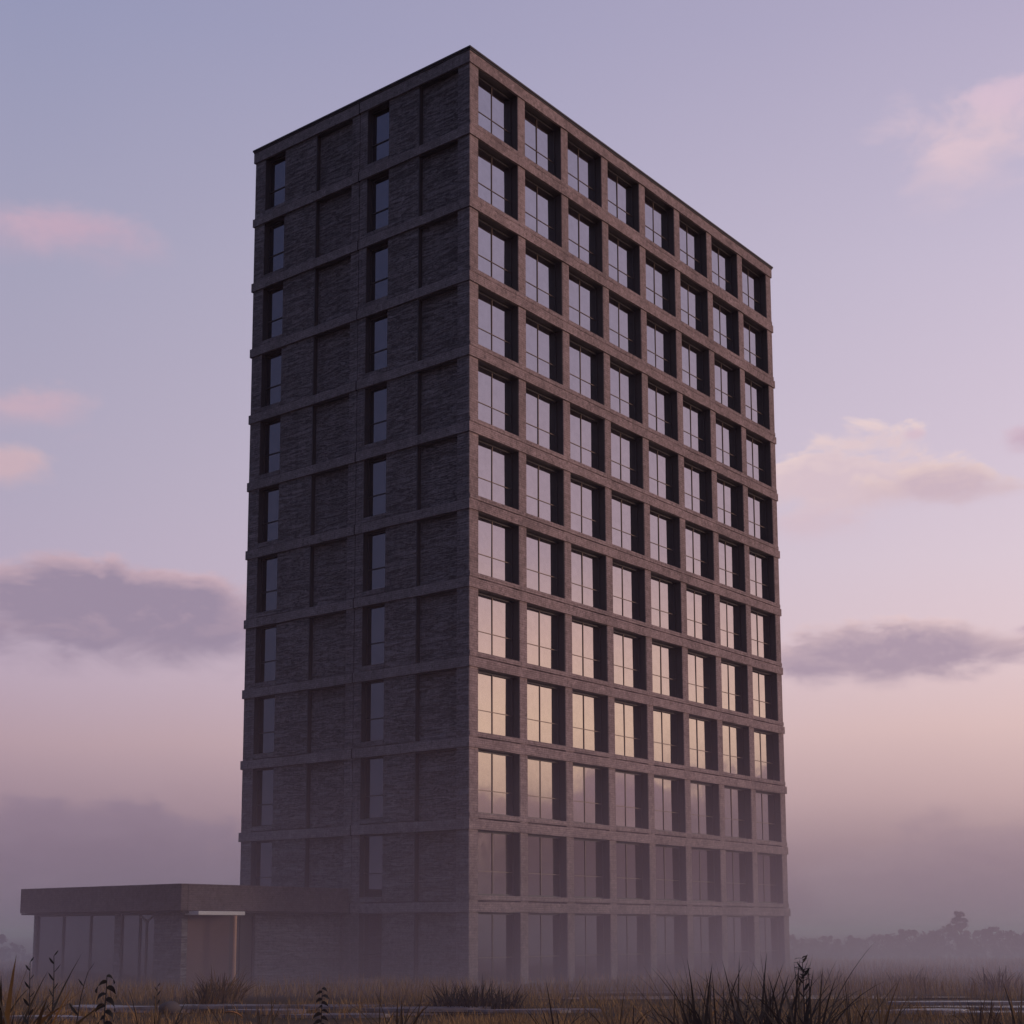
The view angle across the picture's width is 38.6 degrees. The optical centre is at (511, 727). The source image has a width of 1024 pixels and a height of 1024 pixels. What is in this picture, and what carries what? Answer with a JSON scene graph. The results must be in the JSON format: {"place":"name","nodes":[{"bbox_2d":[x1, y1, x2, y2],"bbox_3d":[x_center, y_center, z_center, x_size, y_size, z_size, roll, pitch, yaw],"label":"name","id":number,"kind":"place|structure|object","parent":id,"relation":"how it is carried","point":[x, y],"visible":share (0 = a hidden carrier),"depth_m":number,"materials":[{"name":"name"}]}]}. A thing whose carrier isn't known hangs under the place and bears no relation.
{"place":"outdoors","nodes":[
{"label":"outdoors","id":0,"kind":"place"},
{"bbox_2d":[0,933,1023,1023],"bbox_3d":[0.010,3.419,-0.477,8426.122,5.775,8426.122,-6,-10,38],"label":"ground","id":1,"kind":"structure","parent":0,"point":[26,942],"depth_m":50.20,"materials":[{"name":"brown plant"}]},
{"bbox_2d":[20,883,347,989],"bbox_3d":[-13.484,9.455,66.328,11.650,4.220,12.550,-6,-10,38],"label":"entrance annex","id":2,"kind":"object","parent":1,"relation":"on","point":[171,932],"visible":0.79,"depth_m":61.87,"materials":[{"name":"brick"}]},
{"bbox_2d":[35,915,63,983],"bbox_3d":[-20.314,9.777,64.277,1.920,3.055,0.090,-6,-10,38],"label":"shopfront window","id":3,"kind":"structure","parent":2,"relation":"in","point":[49,927],"depth_m":64.33,"materials":[{"name":"clear glass"}]},
{"bbox_2d":[61,914,90,985],"bbox_3d":[-18.795,9.607,63.091,1.950,3.055,0.090,-6,-10,38],"label":"shopfront window","id":4,"kind":"structure","parent":2,"relation":"in","point":[76,928],"depth_m":63.13,"materials":[{"name":"clear glass"}]},
{"bbox_2d":[88,914,114,986],"bbox_3d":[-17.342,9.444,61.957,1.750,3.055,0.090,-6,-10,38],"label":"shopfront window","id":5,"kind":"structure","parent":2,"relation":"in","point":[101,951],"depth_m":62.03,"materials":[{"name":"clear glass"}]},
{"bbox_2d":[120,914,139,987],"bbox_3d":[-15.869,9.279,60.808,1.200,3.055,0.090,-6,-10,38],"label":"shopfront window","id":6,"kind":"structure","parent":2,"relation":"in","point":[129,958],"depth_m":60.85,"materials":[{"name":"clear glass"}]},
{"bbox_2d":[228,914,253,986],"bbox_3d":[-11.449,9.351,61.419,0.080,3.055,1.444,-6,-10,38],"label":"entrance door","id":7,"kind":"structure","parent":2,"relation":"in","point":[245,923],"depth_m":61.59,"materials":[{"name":"clear glass"}]},
{"bbox_2d":[724,961,882,1023],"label":"grass tussock","id":8,"kind":"object","parent":1,"relation":"on","point":[793,1018],"depth_m":17.67,"materials":[{"name":"green plant"}]},
{"bbox_2d":[0,0,1023,935],"label":"sky","id":9,"kind":"structure","parent":0,"point":[870,153],"materials":[{"name":"purple"}]},
{"bbox_2d":[238,45,790,985],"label":"apartment tower","id":10,"kind":"structure","parent":0,"point":[512,693],"depth_m":70.08,"materials":[{"name":"brick"}]},
{"bbox_2d":[251,767,276,831],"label":"narrow window","id":11,"kind":"structure","parent":10,"relation":"in","point":[262,795],"depth_m":70.58,"materials":[{"name":"glass"}]},
{"bbox_2d":[253,695,275,758],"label":"narrow window","id":12,"kind":"structure","parent":10,"relation":"in","point":[264,706],"depth_m":71.07,"materials":[{"name":"glass"}]},
{"bbox_2d":[254,624,275,687],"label":"narrow window","id":13,"kind":"structure","parent":10,"relation":"in","point":[265,656],"depth_m":71.56,"materials":[{"name":"glass"}]},
{"bbox_2d":[256,553,277,617],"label":"narrow window","id":14,"kind":"structure","parent":10,"relation":"in","point":[266,565],"depth_m":72.05,"materials":[{"name":"glass"}]},
{"bbox_2d":[358,913,381,982],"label":"narrow window","id":15,"kind":"structure","parent":10,"relation":"in","point":[370,924],"depth_m":65.18,"materials":[{"name":"glass"}]},
{"bbox_2d":[359,834,382,901],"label":"narrow window","id":16,"kind":"structure","parent":10,"relation":"in","point":[371,845],"depth_m":65.65,"materials":[{"name":"glass"}]},
{"bbox_2d":[360,756,382,824],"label":"narrow window","id":17,"kind":"structure","parent":10,"relation":"in","point":[371,787],"depth_m":66.15,"materials":[{"name":"glass"}]},
{"bbox_2d":[361,679,383,746],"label":"narrow window","id":18,"kind":"structure","parent":10,"relation":"in","point":[372,699],"depth_m":66.63,"materials":[{"name":"glass"}]},
{"bbox_2d":[361,603,384,670],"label":"narrow window","id":19,"kind":"structure","parent":10,"relation":"in","point":[372,615],"depth_m":67.12,"materials":[{"name":"glass"}]},
{"bbox_2d":[362,528,384,596],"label":"narrow window","id":20,"kind":"structure","parent":10,"relation":"in","point":[373,541],"depth_m":67.60,"materials":[{"name":"glass"}]},
{"bbox_2d":[363,454,385,522],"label":"narrow window","id":21,"kind":"structure","parent":10,"relation":"in","point":[374,468],"depth_m":68.08,"materials":[{"name":"glass"}]},
{"bbox_2d":[364,381,386,449],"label":"narrow window","id":22,"kind":"structure","parent":10,"relation":"in","point":[375,395],"depth_m":68.56,"materials":[{"name":"glass"}]},
{"bbox_2d":[365,310,386,377],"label":"narrow window","id":23,"kind":"structure","parent":10,"relation":"in","point":[376,324],"depth_m":69.07,"materials":[{"name":"glass"}]},
{"bbox_2d":[366,239,387,306],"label":"narrow window","id":24,"kind":"structure","parent":10,"relation":"in","point":[377,254],"depth_m":69.54,"materials":[{"name":"glass"}]},
{"bbox_2d":[366,169,388,237],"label":"narrow window","id":25,"kind":"structure","parent":10,"relation":"in","point":[377,185],"depth_m":70.03,"materials":[{"name":"glass"}]},
{"bbox_2d":[367,101,388,168],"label":"narrow window","id":26,"kind":"structure","parent":10,"relation":"in","point":[378,117],"depth_m":70.52,"materials":[{"name":"glass"}]},
{"bbox_2d":[478,69,516,149],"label":"window","id":27,"kind":"structure","parent":10,"relation":"in","point":[497,106],"depth_m":68.86,"materials":[{"name":"glass"}]},
{"bbox_2d":[478,435,517,509],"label":"window","id":28,"kind":"structure","parent":10,"relation":"in","point":[497,463],"depth_m":66.44,"materials":[{"name":"glass"}]},
{"bbox_2d":[478,360,517,435],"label":"window","id":29,"kind":"structure","parent":10,"relation":"in","point":[497,389],"depth_m":66.93,"materials":[{"name":"glass"}]},
{"bbox_2d":[478,285,517,362],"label":"window","id":30,"kind":"structure","parent":10,"relation":"in","point":[497,316],"depth_m":67.43,"materials":[{"name":"glass"}]},
{"bbox_2d":[478,212,517,290],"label":"window","id":31,"kind":"structure","parent":10,"relation":"in","point":[497,245],"depth_m":67.91,"materials":[{"name":"glass"}]},
{"bbox_2d":[478,140,517,220],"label":"window","id":32,"kind":"structure","parent":10,"relation":"in","point":[497,175],"depth_m":68.38,"materials":[{"name":"glass"}]},
{"bbox_2d":[478,668,518,737],"bbox_3d":[-0.751,-1.041,64.540,0.445,2.809,2.933,-6,-10,38],"label":"window","id":33,"kind":"structure","parent":10,"relation":"in","point":[498,693],"depth_m":64.99,"materials":[{"name":"glass"}]},
{"bbox_2d":[478,589,518,660],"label":"window","id":34,"kind":"structure","parent":10,"relation":"in","point":[498,615],"depth_m":65.49,"materials":[{"name":"glass"}]},
{"bbox_2d":[478,511,518,584],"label":"window","id":35,"kind":"structure","parent":10,"relation":"in","point":[498,539],"depth_m":65.97,"materials":[{"name":"glass"}]},
{"bbox_2d":[478,912,519,984],"bbox_3d":[-0.719,9.521,63.066,0.445,3.109,2.933,-6,-10,38],"label":"window","id":36,"kind":"structure","parent":10,"relation":"in","point":[498,932],"depth_m":63.53,"materials":[{"name":"clear glass"}]},
{"bbox_2d":[478,830,519,895],"bbox_3d":[-0.730,5.901,63.571,0.445,2.809,2.933,-6,-10,38],"label":"window","id":37,"kind":"structure","parent":10,"relation":"in","point":[498,851],"depth_m":64.02,"materials":[{"name":"clear glass"}]},
{"bbox_2d":[478,748,519,816],"bbox_3d":[-0.740,2.430,64.056,0.445,2.809,2.933,-6,-10,38],"label":"window","id":38,"kind":"structure","parent":10,"relation":"in","point":[498,771],"depth_m":64.52,"materials":[{"name":"glass"}]},
{"bbox_2d":[525,171,560,246],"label":"window","id":39,"kind":"structure","parent":10,"relation":"in","point":[542,202],"depth_m":71.14,"materials":[{"name":"glass"}]},
{"bbox_2d":[525,103,560,179],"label":"window","id":40,"kind":"structure","parent":10,"relation":"in","point":[542,136],"depth_m":71.64,"materials":[{"name":"glass"}]},
{"bbox_2d":[525,240,561,315],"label":"window","id":41,"kind":"structure","parent":10,"relation":"in","point":[543,271],"depth_m":70.67,"materials":[{"name":"glass"}]},
{"bbox_2d":[526,382,562,454],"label":"window","id":42,"kind":"structure","parent":10,"relation":"in","point":[544,410],"depth_m":69.68,"materials":[{"name":"glass"}]},
{"bbox_2d":[526,311,562,384],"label":"window","id":43,"kind":"structure","parent":10,"relation":"in","point":[543,339],"depth_m":70.17,"materials":[{"name":"glass"}]},
{"bbox_2d":[526,528,563,597],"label":"window","id":44,"kind":"structure","parent":10,"relation":"in","point":[545,554],"depth_m":68.70,"materials":[{"name":"glass"}]},
{"bbox_2d":[526,455,563,525],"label":"window","id":45,"kind":"structure","parent":10,"relation":"in","point":[544,481],"depth_m":69.18,"materials":[{"name":"glass"}]},
{"bbox_2d":[527,679,564,745],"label":"window","id":46,"kind":"structure","parent":10,"relation":"in","point":[545,701],"depth_m":67.71,"materials":[{"name":"glass"}]},
{"bbox_2d":[527,603,564,671],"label":"window","id":47,"kind":"structure","parent":10,"relation":"in","point":[545,627],"depth_m":68.23,"materials":[{"name":"glass"}]},
{"bbox_2d":[528,755,565,820],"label":"window","id":48,"kind":"structure","parent":10,"relation":"in","point":[546,777],"depth_m":67.25,"materials":[{"name":"glass"}]},
{"bbox_2d":[528,912,566,982],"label":"window","id":49,"kind":"structure","parent":10,"relation":"in","point":[547,932],"depth_m":66.26,"materials":[{"name":"clear glass"}]},
{"bbox_2d":[528,833,566,897],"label":"window","id":50,"kind":"structure","parent":10,"relation":"in","point":[547,863],"depth_m":66.76,"materials":[{"name":"clear glass"}]},
{"bbox_2d":[568,133,600,206],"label":"window","id":51,"kind":"structure","parent":10,"relation":"in","point":[584,165],"depth_m":74.37,"materials":[{"name":"glass"}]},
{"bbox_2d":[568,199,601,271],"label":"window","id":52,"kind":"structure","parent":10,"relation":"in","point":[584,229],"depth_m":73.88,"materials":[{"name":"glass"}]},
{"bbox_2d":[569,267,602,337],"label":"window","id":53,"kind":"structure","parent":10,"relation":"in","point":[585,295],"depth_m":73.40,"materials":[{"name":"glass"}]},
{"bbox_2d":[569,334,603,404],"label":"window","id":54,"kind":"structure","parent":10,"relation":"in","point":[586,361],"depth_m":72.91,"materials":[{"name":"glass"}]},
{"bbox_2d":[570,473,604,540],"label":"window","id":55,"kind":"structure","parent":10,"relation":"in","point":[587,497],"depth_m":71.94,"materials":[{"name":"glass"}]},
{"bbox_2d":[570,403,604,472],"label":"window","id":56,"kind":"structure","parent":10,"relation":"in","point":[586,428],"depth_m":72.42,"materials":[{"name":"glass"}]},
{"bbox_2d":[571,544,605,610],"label":"window","id":57,"kind":"structure","parent":10,"relation":"in","point":[588,568],"depth_m":71.43,"materials":[{"name":"glass"}]},
{"bbox_2d":[572,616,606,680],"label":"window","id":58,"kind":"structure","parent":10,"relation":"in","point":[589,638],"depth_m":70.96,"materials":[{"name":"glass"}]},
{"bbox_2d":[572,688,607,752],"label":"window","id":59,"kind":"structure","parent":10,"relation":"in","point":[590,711],"depth_m":70.49,"materials":[{"name":"glass"}]},
{"bbox_2d":[573,762,608,824],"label":"window","id":60,"kind":"structure","parent":10,"relation":"in","point":[590,782],"depth_m":69.98,"materials":[{"name":"glass"}]},
{"bbox_2d":[574,837,609,898],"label":"window","id":61,"kind":"structure","parent":10,"relation":"in","point":[591,856],"depth_m":69.51,"materials":[{"name":"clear glass"}]},
{"bbox_2d":[574,913,610,980],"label":"window","id":62,"kind":"structure","parent":10,"relation":"in","point":[592,930],"depth_m":69.00,"materials":[{"name":"clear glass"}]},
{"bbox_2d":[607,162,638,231],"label":"window","id":63,"kind":"structure","parent":10,"relation":"in","point":[623,199],"depth_m":77.11,"materials":[{"name":"glass"}]},
{"bbox_2d":[608,226,639,294],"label":"window","id":64,"kind":"structure","parent":10,"relation":"in","point":[624,268],"depth_m":76.62,"materials":[{"name":"glass"}]},
{"bbox_2d":[609,290,640,358],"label":"window","id":65,"kind":"structure","parent":10,"relation":"in","point":[624,317],"depth_m":76.11,"materials":[{"name":"glass"}]},
{"bbox_2d":[610,356,641,423],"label":"window","id":66,"kind":"structure","parent":10,"relation":"in","point":[625,381],"depth_m":75.65,"materials":[{"name":"glass"}]},
{"bbox_2d":[611,423,642,488],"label":"window","id":67,"kind":"structure","parent":10,"relation":"in","point":[626,446],"depth_m":75.15,"materials":[{"name":"glass"}]},
{"bbox_2d":[612,490,643,554],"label":"window","id":68,"kind":"structure","parent":10,"relation":"in","point":[627,512],"depth_m":74.68,"materials":[{"name":"glass"}]},
{"bbox_2d":[612,558,644,621],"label":"window","id":69,"kind":"structure","parent":10,"relation":"in","point":[628,580],"depth_m":74.21,"materials":[{"name":"glass"}]},
{"bbox_2d":[613,627,645,689],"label":"window","id":70,"kind":"structure","parent":10,"relation":"in","point":[629,647],"depth_m":73.72,"materials":[{"name":"glass"}]},
{"bbox_2d":[614,698,646,758],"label":"window","id":71,"kind":"structure","parent":10,"relation":"in","point":[630,716],"depth_m":73.23,"materials":[{"name":"glass"}]},
{"bbox_2d":[615,769,648,828],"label":"window","id":72,"kind":"structure","parent":10,"relation":"in","point":[631,786],"depth_m":72.74,"materials":[{"name":"glass"}]},
{"bbox_2d":[616,841,649,899],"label":"window","id":73,"kind":"structure","parent":10,"relation":"in","point":[632,858],"depth_m":72.26,"materials":[{"name":"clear glass"}]},
{"bbox_2d":[617,914,650,978],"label":"window","id":74,"kind":"structure","parent":10,"relation":"in","point":[633,930],"depth_m":71.75,"materials":[{"name":"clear glass"}]},
{"bbox_2d":[645,189,673,255],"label":"window","id":75,"kind":"structure","parent":10,"relation":"in","point":[659,225],"depth_m":79.84,"materials":[{"name":"glass"}]},
{"bbox_2d":[645,250,674,316],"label":"window","id":76,"kind":"structure","parent":10,"relation":"in","point":[660,279],"depth_m":79.36,"materials":[{"name":"glass"}]},
{"bbox_2d":[646,313,675,377],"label":"window","id":77,"kind":"structure","parent":10,"relation":"in","point":[661,338],"depth_m":78.86,"materials":[{"name":"glass"}]},
{"bbox_2d":[648,377,677,440],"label":"window","id":78,"kind":"structure","parent":10,"relation":"in","point":[662,400],"depth_m":78.38,"materials":[{"name":"glass"}]},
{"bbox_2d":[649,441,678,503],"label":"window","id":79,"kind":"structure","parent":10,"relation":"in","point":[663,463],"depth_m":77.90,"materials":[{"name":"glass"}]},
{"bbox_2d":[650,506,679,567],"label":"window","id":80,"kind":"structure","parent":10,"relation":"in","point":[664,526],"depth_m":77.41,"materials":[{"name":"glass"}]},
{"bbox_2d":[651,572,680,632],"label":"window","id":81,"kind":"structure","parent":10,"relation":"in","point":[665,591],"depth_m":76.94,"materials":[{"name":"glass"}]},
{"bbox_2d":[652,638,682,698],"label":"window","id":82,"kind":"structure","parent":10,"relation":"in","point":[666,657],"depth_m":76.43,"materials":[{"name":"glass"}]},
{"bbox_2d":[653,706,683,764],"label":"window","id":83,"kind":"structure","parent":10,"relation":"in","point":[667,724],"depth_m":75.97,"materials":[{"name":"glass"}]},
{"bbox_2d":[654,774,684,832],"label":"window","id":84,"kind":"structure","parent":10,"relation":"in","point":[669,793],"depth_m":75.47,"materials":[{"name":"glass"}]},
{"bbox_2d":[656,844,686,900],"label":"window","id":85,"kind":"structure","parent":10,"relation":"in","point":[670,859],"depth_m":74.99,"materials":[{"name":"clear glass"}]},
{"bbox_2d":[656,914,687,976],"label":"window","id":86,"kind":"structure","parent":10,"relation":"in","point":[672,947],"depth_m":74.48,"materials":[{"name":"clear glass"}]},
{"bbox_2d":[679,213,706,277],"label":"window","id":87,"kind":"structure","parent":10,"relation":"in","point":[692,238],"depth_m":82.58,"materials":[{"name":"glass"}]},
{"bbox_2d":[680,273,707,336],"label":"window","id":88,"kind":"structure","parent":10,"relation":"in","point":[694,308],"depth_m":82.10,"materials":[{"name":"glass"}]},
{"bbox_2d":[681,334,709,396],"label":"window","id":89,"kind":"structure","parent":10,"relation":"in","point":[695,357],"depth_m":81.61,"materials":[{"name":"glass"}]},
{"bbox_2d":[683,395,710,456],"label":"window","id":90,"kind":"structure","parent":10,"relation":"in","point":[696,417],"depth_m":81.12,"materials":[{"name":"glass"}]},
{"bbox_2d":[684,458,711,517],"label":"window","id":91,"kind":"structure","parent":10,"relation":"in","point":[697,478],"depth_m":80.64,"materials":[{"name":"glass"}]},
{"bbox_2d":[685,520,713,580],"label":"window","id":92,"kind":"structure","parent":10,"relation":"in","point":[699,540],"depth_m":80.16,"materials":[{"name":"glass"}]},
{"bbox_2d":[686,584,714,642],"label":"window","id":93,"kind":"structure","parent":10,"relation":"in","point":[700,605],"depth_m":79.65,"materials":[{"name":"glass"}]},
{"bbox_2d":[688,649,715,706],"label":"window","id":94,"kind":"structure","parent":10,"relation":"in","point":[701,666],"depth_m":79.17,"materials":[{"name":"glass"}]},
{"bbox_2d":[689,714,717,770],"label":"window","id":95,"kind":"structure","parent":10,"relation":"in","point":[702,730],"depth_m":78.68,"materials":[{"name":"glass"}]},
{"bbox_2d":[690,780,719,835],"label":"window","id":96,"kind":"structure","parent":10,"relation":"in","point":[704,795],"depth_m":78.22,"materials":[{"name":"glass"}]},
{"bbox_2d":[691,847,720,901],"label":"window","id":97,"kind":"structure","parent":10,"relation":"in","point":[706,882],"depth_m":77.71,"materials":[{"name":"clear glass"}]},
{"bbox_2d":[693,915,722,974],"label":"window","id":98,"kind":"structure","parent":10,"relation":"in","point":[707,929],"depth_m":77.24,"materials":[{"name":"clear glass"}]},
{"bbox_2d":[717,473,743,531],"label":"window","id":99,"kind":"structure","parent":10,"relation":"in","point":[729,492],"depth_m":83.38,"materials":[{"name":"glass"}]},
{"bbox_2d":[718,534,744,591],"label":"window","id":100,"kind":"structure","parent":10,"relation":"in","point":[731,552],"depth_m":82.90,"materials":[{"name":"glass"}]},
{"bbox_2d":[720,596,746,652],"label":"window","id":101,"kind":"structure","parent":10,"relation":"in","point":[732,613],"depth_m":82.40,"materials":[{"name":"glass"}]},
{"bbox_2d":[721,658,747,713],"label":"window","id":102,"kind":"structure","parent":10,"relation":"in","point":[734,674],"depth_m":81.92,"materials":[{"name":"glass"}]},
{"bbox_2d":[722,721,749,775],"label":"window","id":103,"kind":"structure","parent":10,"relation":"in","point":[735,736],"depth_m":81.42,"materials":[{"name":"glass"}]},
{"bbox_2d":[724,785,750,838],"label":"window","id":104,"kind":"structure","parent":10,"relation":"in","point":[737,799],"depth_m":80.96,"materials":[{"name":"glass"}]},
{"bbox_2d":[726,850,752,902],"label":"window","id":105,"kind":"structure","parent":10,"relation":"in","point":[739,881],"depth_m":80.47,"materials":[{"name":"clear glass"}]},
{"bbox_2d":[727,915,754,972],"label":"window","id":106,"kind":"structure","parent":10,"relation":"in","point":[740,929],"depth_m":79.98,"materials":[{"name":"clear glass"}]},
{"bbox_2d":[757,852,782,903],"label":"window","id":107,"kind":"structure","parent":10,"relation":"in","point":[770,884],"depth_m":83.21,"materials":[{"name":"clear glass"}]},
{"bbox_2d":[759,916,784,971],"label":"window","id":108,"kind":"structure","parent":10,"relation":"in","point":[771,928],"depth_m":82.73,"materials":[{"name":"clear glass"}]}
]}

